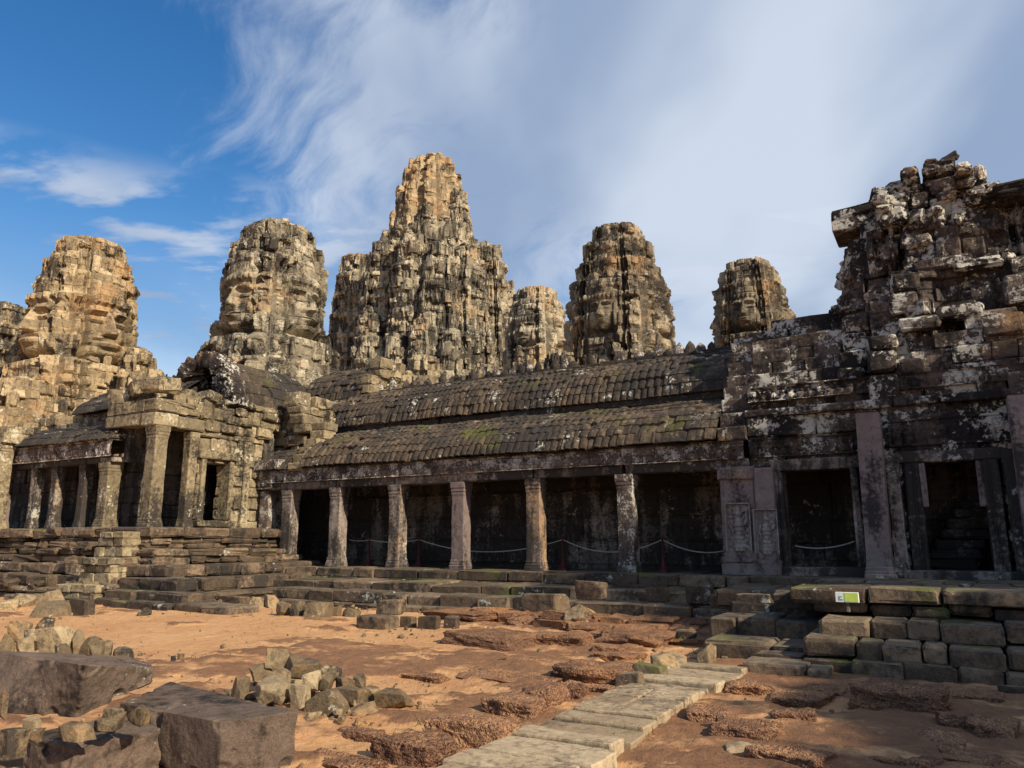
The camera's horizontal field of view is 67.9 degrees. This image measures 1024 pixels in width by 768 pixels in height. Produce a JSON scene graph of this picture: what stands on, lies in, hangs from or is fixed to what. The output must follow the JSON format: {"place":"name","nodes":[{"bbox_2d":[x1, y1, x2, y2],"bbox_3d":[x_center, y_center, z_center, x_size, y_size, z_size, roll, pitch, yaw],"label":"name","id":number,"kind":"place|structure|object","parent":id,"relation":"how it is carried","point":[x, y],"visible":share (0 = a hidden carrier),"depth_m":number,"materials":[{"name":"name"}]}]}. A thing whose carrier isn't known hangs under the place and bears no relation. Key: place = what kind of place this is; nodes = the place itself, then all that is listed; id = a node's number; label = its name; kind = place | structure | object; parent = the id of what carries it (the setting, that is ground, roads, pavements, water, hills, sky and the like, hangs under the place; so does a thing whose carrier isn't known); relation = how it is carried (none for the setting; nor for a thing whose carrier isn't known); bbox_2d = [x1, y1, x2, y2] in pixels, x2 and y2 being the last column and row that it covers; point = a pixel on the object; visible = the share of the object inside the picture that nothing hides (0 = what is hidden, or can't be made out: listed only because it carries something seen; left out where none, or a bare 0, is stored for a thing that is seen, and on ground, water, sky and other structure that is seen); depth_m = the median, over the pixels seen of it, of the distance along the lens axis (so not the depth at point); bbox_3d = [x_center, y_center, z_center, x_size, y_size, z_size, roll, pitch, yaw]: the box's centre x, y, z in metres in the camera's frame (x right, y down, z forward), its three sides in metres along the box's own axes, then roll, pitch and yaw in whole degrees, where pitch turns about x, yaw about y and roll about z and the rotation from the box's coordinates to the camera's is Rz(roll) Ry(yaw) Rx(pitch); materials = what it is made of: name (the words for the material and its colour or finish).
{"place":"outdoors","nodes":[
{"label":"outdoors","id":0,"kind":"place"},
{"bbox_2d":[0,651,154,716],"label":"hewn block","id":1,"kind":"object","parent":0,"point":[59,684],"depth_m":5.35,"materials":[{"name":"brown stone"}]},
{"bbox_2d":[0,597,1023,767],"bbox_3d":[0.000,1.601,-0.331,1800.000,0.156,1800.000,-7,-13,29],"label":"ground","id":2,"kind":"structure","parent":0,"point":[856,738],"depth_m":8.78,"materials":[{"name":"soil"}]},
{"bbox_2d":[0,690,8,719],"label":"rubble stone","id":3,"kind":"object","parent":2,"relation":"on","point":[4,698],"visible":1,"depth_m":4.42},
{"bbox_2d":[0,633,15,651],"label":"rubble stone","id":4,"kind":"object","parent":2,"relation":"on","point":[7,642],"visible":0.62,"depth_m":7.84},
{"bbox_2d":[0,598,19,609],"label":"rubble stone","id":5,"kind":"object","parent":2,"relation":"on","point":[10,604],"visible":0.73,"depth_m":18.74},
{"bbox_2d":[0,301,25,377],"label":"face tower","id":6,"kind":"structure","parent":2,"relation":"on","point":[12,315],"depth_m":47.50,"materials":[{"name":"stone"}]},
{"bbox_2d":[0,727,30,760],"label":"rubble stone","id":7,"kind":"object","parent":2,"relation":"on","point":[13,743],"visible":1,"depth_m":4.24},
{"bbox_2d":[7,621,32,642],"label":"rubble stone","id":8,"kind":"object","parent":2,"relation":"on","point":[16,630],"visible":0.68,"depth_m":8.23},
{"bbox_2d":[13,593,36,606],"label":"rubble stone","id":9,"kind":"object","parent":2,"relation":"on","point":[27,600],"visible":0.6,"depth_m":19.68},
{"bbox_2d":[16,635,34,651],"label":"rubble stone","id":10,"kind":"object","parent":2,"relation":"on","point":[25,644],"visible":0.6,"depth_m":7.64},
{"bbox_2d":[28,727,45,742],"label":"rubble stone","id":11,"kind":"object","parent":2,"relation":"on","point":[36,734],"visible":0.77,"depth_m":4.43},
{"bbox_2d":[33,589,64,605],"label":"rubble stone","id":12,"kind":"object","parent":2,"relation":"on","point":[53,595],"visible":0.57,"depth_m":19.91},
{"bbox_2d":[28,600,71,617],"bbox_3d":[-10.448,5.196,17.182,1.039,0.582,0.628,11,-16,-43],"label":"rubble stone","id":13,"kind":"object","parent":2,"relation":"on","point":[54,608],"visible":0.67,"depth_m":17.08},
{"bbox_2d":[35,626,74,652],"bbox_3d":[-4.742,2.690,7.939,0.342,0.330,0.294,-2,-12,9],"label":"rubble stone","id":14,"kind":"object","parent":2,"relation":"on","point":[48,639],"visible":0.69,"depth_m":7.83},
{"bbox_2d":[1,235,139,416],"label":"face tower","id":15,"kind":"structure","parent":2,"relation":"on","point":[76,342],"depth_m":41.48,"materials":[{"name":"stone"}]},
{"bbox_2d":[111,346,163,456],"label":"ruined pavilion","id":16,"kind":"structure","parent":15,"relation":"on","point":[139,363],"depth_m":40.42,"materials":[{"name":"stone"}]},
{"bbox_2d":[71,629,84,653],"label":"rubble stone","id":17,"kind":"object","parent":2,"relation":"on","point":[78,638],"visible":0.82,"depth_m":7.92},
{"bbox_2d":[70,598,94,615],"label":"stone block","id":18,"kind":"object","parent":2,"relation":"on","point":[81,606],"depth_m":17.23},
{"bbox_2d":[78,636,102,655],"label":"rubble stone","id":19,"kind":"object","parent":2,"relation":"on","point":[87,643],"visible":0.6,"depth_m":7.92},
{"bbox_2d":[23,717,160,767],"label":"hewn block","id":20,"kind":"object","parent":2,"relation":"on","point":[128,744],"depth_m":4.92,"materials":[{"name":"brown stone"}]},
{"bbox_2d":[22,715,41,740],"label":"rubble stone","id":21,"kind":"object","parent":20,"relation":"on","point":[33,721],"visible":0.45,"depth_m":4.68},
{"bbox_2d":[58,721,95,742],"bbox_3d":[-2.721,2.161,4.731,0.245,0.094,0.143,-7,-13,29],"label":"rubble stone","id":22,"kind":"object","parent":20,"relation":"on","point":[74,731],"visible":1,"depth_m":4.69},
{"bbox_2d":[93,711,126,731],"bbox_3d":[-2.560,2.145,4.824,0.180,0.114,0.120,0,-12,1],"label":"rubble stone","id":23,"kind":"object","parent":20,"relation":"on","point":[115,722],"visible":1,"depth_m":4.79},
{"bbox_2d":[128,704,150,726],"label":"rubble stone","id":24,"kind":"object","parent":20,"relation":"on","point":[139,716],"visible":1,"depth_m":4.83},
{"bbox_2d":[113,646,133,657],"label":"rubble stone","id":25,"kind":"object","parent":2,"relation":"on","point":[122,651],"visible":0.52,"depth_m":7.81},
{"bbox_2d":[0,526,319,614],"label":"stepped plinth","id":26,"kind":"structure","parent":2,"relation":"on","point":[173,567],"depth_m":21.82,"materials":[{"name":"stone"}]},
{"bbox_2d":[0,376,64,507],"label":"ruined pavilion","id":27,"kind":"structure","parent":26,"relation":"on","point":[27,399],"depth_m":33.58,"materials":[{"name":"stone"}]},
{"bbox_2d":[79,541,100,551],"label":"stone block","id":28,"kind":"structure","parent":26,"relation":"on","point":[87,546],"depth_m":22.41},
{"bbox_2d":[0,350,304,528],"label":"entrance pavilion","id":29,"kind":"structure","parent":26,"relation":"on","point":[193,441],"depth_m":25.66,"materials":[{"name":"stone"}]},
{"bbox_2d":[120,682,297,767],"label":"hewn block","id":30,"kind":"object","parent":2,"relation":"on","point":[200,728],"depth_m":5.13,"materials":[{"name":"brown stone"}]},
{"bbox_2d":[222,596,249,603],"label":"stone block","id":31,"kind":"structure","parent":2,"relation":"on","point":[237,599],"depth_m":19.28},
{"bbox_2d":[230,675,250,699],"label":"rubble stone","id":32,"kind":"object","parent":2,"relation":"on","point":[241,686],"visible":0.93,"depth_m":7.90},
{"bbox_2d":[249,663,272,681],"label":"rubble stone","id":33,"kind":"object","parent":2,"relation":"on","point":[258,672],"visible":0.93,"depth_m":8.34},
{"bbox_2d":[197,218,339,437],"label":"face tower","id":34,"kind":"structure","parent":2,"relation":"on","point":[273,288],"depth_m":42.54,"materials":[{"name":"stone"}]},
{"bbox_2d":[255,674,291,704],"bbox_3d":[-2.438,3.138,7.769,0.375,0.267,0.325,-3,-12,14],"label":"rubble stone","id":35,"kind":"object","parent":2,"relation":"on","point":[269,687],"visible":0.84,"depth_m":7.67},
{"bbox_2d":[276,601,289,615],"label":"rubble stone","id":36,"kind":"object","parent":2,"relation":"on","point":[282,607],"visible":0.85,"depth_m":17.23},
{"bbox_2d":[289,601,305,615],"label":"rubble stone","id":37,"kind":"object","parent":2,"relation":"on","point":[297,608],"visible":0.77,"depth_m":17.02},
{"bbox_2d":[290,684,310,708],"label":"rubble stone","id":38,"kind":"object","parent":2,"relation":"on","point":[300,695],"visible":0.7,"depth_m":7.54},
{"bbox_2d":[284,653,322,679],"bbox_3d":[-2.317,3.143,8.419,0.414,0.284,0.378,8,-14,-34],"label":"rubble stone","id":39,"kind":"object","parent":2,"relation":"on","point":[297,666],"visible":0.67,"depth_m":8.32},
{"bbox_2d":[265,648,288,668],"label":"rubble stone","id":40,"kind":"object","parent":39,"relation":"on","point":[276,658],"visible":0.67,"depth_m":8.42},
{"bbox_2d":[301,669,322,690],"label":"rubble stone","id":41,"kind":"object","parent":2,"relation":"on","point":[313,680],"visible":0.77,"depth_m":7.91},
{"bbox_2d":[303,602,333,616],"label":"rubble stone","id":42,"kind":"object","parent":2,"relation":"on","point":[320,609],"visible":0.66,"depth_m":16.79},
{"bbox_2d":[304,688,349,718],"bbox_3d":[-1.786,3.134,7.396,0.385,0.338,0.312,-4,-12,21],"label":"rubble stone","id":43,"kind":"object","parent":2,"relation":"on","point":[328,702],"visible":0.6,"depth_m":7.29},
{"bbox_2d":[319,668,336,690],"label":"rubble stone","id":44,"kind":"object","parent":2,"relation":"on","point":[328,679],"visible":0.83,"depth_m":7.90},
{"bbox_2d":[309,747,388,767],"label":"laterite block","id":45,"kind":"structure","parent":2,"relation":"on","point":[340,759],"depth_m":5.74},
{"bbox_2d":[336,685,366,707],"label":"rubble stone","id":46,"kind":"object","parent":2,"relation":"on","point":[351,693],"visible":0.48,"depth_m":7.63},
{"bbox_2d":[336,726,386,741],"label":"laterite block","id":47,"kind":"structure","parent":2,"relation":"on","point":[359,734],"depth_m":6.54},
{"bbox_2d":[345,701,377,715],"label":"rubble stone","id":48,"kind":"object","parent":2,"relation":"on","point":[360,709],"visible":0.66,"depth_m":7.39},
{"bbox_2d":[356,614,398,629],"bbox_3d":[-2.607,4.699,14.867,0.794,0.347,0.487,-7,-13,29],"label":"stone block","id":49,"kind":"object","parent":2,"relation":"on","point":[376,621],"depth_m":14.69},
{"bbox_2d":[373,687,413,707],"bbox_3d":[-1.191,3.233,7.773,0.368,0.191,0.296,-4,-12,20],"label":"rubble stone","id":50,"kind":"object","parent":2,"relation":"on","point":[387,697],"visible":0.94,"depth_m":7.67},
{"bbox_2d":[400,616,416,627],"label":"stone block","id":51,"kind":"object","parent":2,"relation":"on","point":[409,621],"depth_m":14.84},
{"bbox_2d":[370,730,457,767],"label":"laterite block","id":52,"kind":"structure","parent":2,"relation":"on","point":[425,749],"depth_m":5.85,"materials":[{"name":"stone"}]},
{"bbox_2d":[328,152,514,380],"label":"central tower","id":53,"kind":"structure","parent":2,"relation":"on","point":[427,275],"depth_m":73.37,"materials":[{"name":"stone"}]},
{"bbox_2d":[401,671,450,683],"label":"laterite block","id":54,"kind":"structure","parent":2,"relation":"on","point":[436,678],"depth_m":9.28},
{"bbox_2d":[405,355,448,383],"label":"ruined pavilion","id":55,"kind":"structure","parent":2,"relation":"on","point":[423,368],"depth_m":40.36,"materials":[{"name":"stone"}]},
{"bbox_2d":[417,615,440,629],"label":"stone block","id":56,"kind":"object","parent":2,"relation":"on","point":[430,622],"depth_m":14.48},
{"bbox_2d":[443,615,459,628],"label":"stone block","id":57,"kind":"object","parent":2,"relation":"on","point":[451,621],"depth_m":14.66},
{"bbox_2d":[422,608,497,621],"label":"laterite block","id":58,"kind":"structure","parent":2,"relation":"on","point":[465,614],"depth_m":15.98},
{"bbox_2d":[424,712,522,749],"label":"laterite block","id":59,"kind":"structure","parent":2,"relation":"on","point":[471,730],"depth_m":6.29,"materials":[{"name":"stone"}]},
{"bbox_2d":[457,364,501,380],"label":"ruined pavilion","id":60,"kind":"structure","parent":2,"relation":"on","point":[482,370],"depth_m":44.27,"materials":[{"name":"grey stone"}]},
{"bbox_2d":[438,628,537,651],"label":"laterite block","id":61,"kind":"structure","parent":2,"relation":"on","point":[502,639],"depth_m":12.20,"materials":[{"name":"stone"}]},
{"bbox_2d":[456,665,563,682],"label":"laterite block","id":62,"kind":"structure","parent":2,"relation":"on","point":[499,675],"depth_m":9.32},
{"bbox_2d":[272,566,749,646],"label":"stepped plinth","id":63,"kind":"structure","parent":2,"relation":"on","point":[500,592],"depth_m":18.28,"materials":[{"name":"stone"}]},
{"bbox_2d":[376,599,406,614],"bbox_3d":[-2.464,4.534,15.453,0.599,0.319,0.263,-5,-13,23],"label":"stone block","id":64,"kind":"object","parent":63,"relation":"on","point":[392,607],"depth_m":15.34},
{"bbox_2d":[521,593,570,611],"bbox_3d":[0.706,4.655,16.180,0.993,0.415,0.485,-8,-14,35],"label":"stone block","id":65,"kind":"object","parent":63,"relation":"on","point":[535,602],"depth_m":15.97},
{"bbox_2d":[255,336,870,610],"bbox_3d":[-0.477,2.880,25.358,22.232,7.973,6.831,-7,-13,29],"label":"gallery","id":66,"kind":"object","parent":63,"relation":"on","point":[627,459],"visible":0.93,"depth_m":23.15,"materials":[{"name":"stone"}]},
{"bbox_2d":[252,356,434,538],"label":"ruined pavilion","id":67,"kind":"structure","parent":66,"relation":"on","point":[313,403],"depth_m":27.93,"materials":[{"name":"stone"}]},
{"bbox_2d":[575,580,607,599],"bbox_3d":[1.491,3.955,14.590,0.638,0.366,0.326,-7,-13,29],"label":"stone block","id":68,"kind":"object","parent":63,"relation":"on","point":[589,590],"depth_m":14.45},
{"bbox_2d":[646,588,668,601],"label":"stone block","id":69,"kind":"structure","parent":63,"relation":"on","point":[657,594],"depth_m":16.06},
{"bbox_2d":[674,629,696,638],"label":"stone block","id":70,"kind":"object","parent":63,"relation":"on","point":[687,633],"depth_m":12.66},
{"bbox_2d":[685,583,714,605],"bbox_3d":[3.825,4.282,15.415,0.587,0.439,0.283,-7,-13,29],"label":"stone block","id":71,"kind":"object","parent":63,"relation":"on","point":[698,594],"depth_m":15.34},
{"bbox_2d":[480,691,545,719],"bbox_3d":[0.031,3.204,7.450,0.578,0.296,0.584,-5,-13,22],"label":"laterite block","id":72,"kind":"object","parent":2,"relation":"on","point":[519,705],"depth_m":7.27,"materials":[{"name":"stone"}]},
{"bbox_2d":[520,682,570,707],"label":"laterite block","id":73,"kind":"structure","parent":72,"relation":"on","point":[554,694],"depth_m":7.65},
{"bbox_2d":[502,285,566,371],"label":"face tower","id":74,"kind":"structure","parent":2,"relation":"on","point":[534,332],"depth_m":58.33,"materials":[{"name":"stone"}]},
{"bbox_2d":[543,351,573,368],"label":"ruined pavilion","id":75,"kind":"structure","parent":2,"relation":"on","point":[551,357],"depth_m":38.65,"materials":[{"name":"grey stone"}]},
{"bbox_2d":[533,631,594,645],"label":"laterite block","id":76,"kind":"structure","parent":2,"relation":"on","point":[574,638],"depth_m":12.10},
{"bbox_2d":[560,680,589,698],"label":"laterite block","id":77,"kind":"structure","parent":2,"relation":"on","point":[578,689],"depth_m":7.97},
{"bbox_2d":[564,604,595,621],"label":"rubble stone","id":78,"kind":"object","parent":2,"relation":"on","point":[583,612],"visible":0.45,"depth_m":15.19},
{"bbox_2d":[549,660,634,685],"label":"laterite block","id":79,"kind":"structure","parent":2,"relation":"on","point":[595,672],"depth_m":9.06,"materials":[{"name":"stone"}]},
{"bbox_2d":[587,683,614,692],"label":"laterite block","id":80,"kind":"structure","parent":2,"relation":"on","point":[599,688],"depth_m":8.23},
{"bbox_2d":[591,643,633,651],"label":"laterite block","id":81,"kind":"structure","parent":2,"relation":"on","point":[604,647],"depth_m":11.48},
{"bbox_2d":[590,651,646,660],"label":"laterite block","id":82,"kind":"structure","parent":2,"relation":"on","point":[609,655],"depth_m":10.73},
{"bbox_2d":[563,222,675,365],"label":"face tower","id":83,"kind":"structure","parent":2,"relation":"on","point":[620,293],"depth_m":45.68,"materials":[{"name":"grey stone"}]},
{"bbox_2d":[594,629,675,647],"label":"laterite block","id":84,"kind":"structure","parent":2,"relation":"on","point":[654,638],"depth_m":12.29,"materials":[{"name":"stone"}]},
{"bbox_2d":[632,662,667,674],"bbox_3d":[1.643,3.519,9.105,0.415,0.328,0.237,-8,-14,34],"label":"stone block","id":85,"kind":"object","parent":2,"relation":"on","point":[643,667],"depth_m":9.04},
{"bbox_2d":[697,644,715,663],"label":"rubble stone","id":86,"kind":"object","parent":2,"relation":"on","point":[706,654],"visible":0.67,"depth_m":10.17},
{"bbox_2d":[685,703,733,721],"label":"laterite block","id":87,"kind":"structure","parent":2,"relation":"on","point":[698,712],"depth_m":7.09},
{"bbox_2d":[707,713,785,740],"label":"laterite block","id":88,"kind":"structure","parent":2,"relation":"on","point":[752,729],"depth_m":6.47,"materials":[{"name":"stone"}]},
{"bbox_2d":[724,741,769,752],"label":"rubble stone","id":89,"kind":"object","parent":2,"relation":"on","point":[735,747],"visible":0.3,"depth_m":5.96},
{"bbox_2d":[723,679,774,694],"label":"laterite block","id":90,"kind":"structure","parent":2,"relation":"on","point":[745,687],"depth_m":8.28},
{"bbox_2d":[710,256,795,347],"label":"face tower","id":91,"kind":"structure","parent":2,"relation":"on","point":[749,295],"depth_m":54.49,"materials":[{"name":"grey stone"}]},
{"bbox_2d":[704,583,829,658],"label":"stepped plinth","id":92,"kind":"structure","parent":2,"relation":"on","point":[744,630],"depth_m":11.43,"materials":[{"name":"stone"}]},
{"bbox_2d":[736,593,771,602],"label":"stone block","id":93,"kind":"structure","parent":92,"relation":"on","point":[753,597],"depth_m":12.41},
{"bbox_2d":[744,744,837,767],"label":"laterite block","id":94,"kind":"structure","parent":2,"relation":"on","point":[802,756],"depth_m":5.68,"materials":[{"name":"stone"}]},
{"bbox_2d":[770,707,816,721],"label":"laterite block","id":95,"kind":"structure","parent":2,"relation":"on","point":[807,714],"depth_m":6.99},
{"bbox_2d":[767,688,835,708],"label":"laterite block","id":96,"kind":"structure","parent":2,"relation":"on","point":[787,697],"depth_m":7.86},
{"bbox_2d":[743,650,904,678],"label":"stone slab","id":97,"kind":"structure","parent":2,"relation":"on","point":[785,663],"depth_m":9.42,"materials":[{"name":"stone"}]},
{"bbox_2d":[802,683,847,695],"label":"laterite block","id":98,"kind":"structure","parent":2,"relation":"on","point":[839,691],"depth_m":8.33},
{"bbox_2d":[717,150,1023,585],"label":"entrance pavilion","id":99,"kind":"structure","parent":2,"relation":"on","point":[884,414],"depth_m":17.74,"materials":[{"name":"stone"}]},
{"bbox_2d":[847,678,951,713],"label":"laterite block","id":100,"kind":"structure","parent":2,"relation":"on","point":[876,694],"depth_m":7.54,"materials":[{"name":"stone"}]},
{"bbox_2d":[869,755,943,767],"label":"laterite block","id":101,"kind":"structure","parent":2,"relation":"on","point":[921,761],"depth_m":5.58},
{"bbox_2d":[790,577,1023,685],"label":"stone stair","id":102,"kind":"object","parent":2,"relation":"on","point":[889,635],"visible":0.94,"depth_m":9.67,"materials":[{"name":"stone"}]},
{"bbox_2d":[772,590,814,609],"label":"stone block","id":103,"kind":"structure","parent":102,"relation":"on","point":[782,599],"depth_m":11.64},
{"bbox_2d":[835,592,858,611],"bbox_3d":[4.570,2.970,10.349,0.298,0.265,0.056,-7,-13,29],"label":"sign board","id":104,"kind":"object","parent":102,"relation":"on","point":[848,598],"visible":1,"depth_m":10.34,"materials":[{"name":"plastic"}]},
{"bbox_2d":[919,727,966,748],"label":"laterite block","id":105,"kind":"structure","parent":2,"relation":"on","point":[955,739],"depth_m":6.23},
{"bbox_2d":[935,711,966,728],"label":"laterite block","id":106,"kind":"structure","parent":2,"relation":"on","point":[947,719],"depth_m":6.72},
{"bbox_2d":[936,745,1017,765],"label":"laterite block","id":107,"kind":"structure","parent":2,"relation":"on","point":[951,753],"depth_m":5.70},
{"bbox_2d":[949,685,1006,702],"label":"laterite block","id":108,"kind":"structure","parent":2,"relation":"on","point":[989,694],"depth_m":7.95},
{"bbox_2d":[965,714,1020,738],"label":"laterite block","id":109,"kind":"structure","parent":2,"relation":"on","point":[993,727],"depth_m":6.44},
{"bbox_2d":[997,685,1023,693],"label":"stone block","id":110,"kind":"structure","parent":2,"relation":"on","point":[1011,689],"depth_m":8.11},
{"bbox_2d":[0,0,1023,376],"label":"sky","id":111,"kind":"structure","parent":0,"point":[726,131],"materials":[{"name":"blue"}]},
{"bbox_2d":[435,662,747,767],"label":"stone path","id":112,"kind":"structure","parent":0,"point":[582,735],"depth_m":6.61,"materials":[{"name":"stone"}]},
{"bbox_2d":[615,671,644,686],"bbox_3d":[1.359,3.449,8.707,0.320,0.310,0.170,-8,-14,33],"label":"stone block","id":113,"kind":"object","parent":112,"relation":"on","point":[631,677],"depth_m":8.66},
{"bbox_2d":[650,651,686,667],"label":"rubble stone","id":114,"kind":"object","parent":112,"relation":"on","point":[670,659],"visible":0.45,"depth_m":9.71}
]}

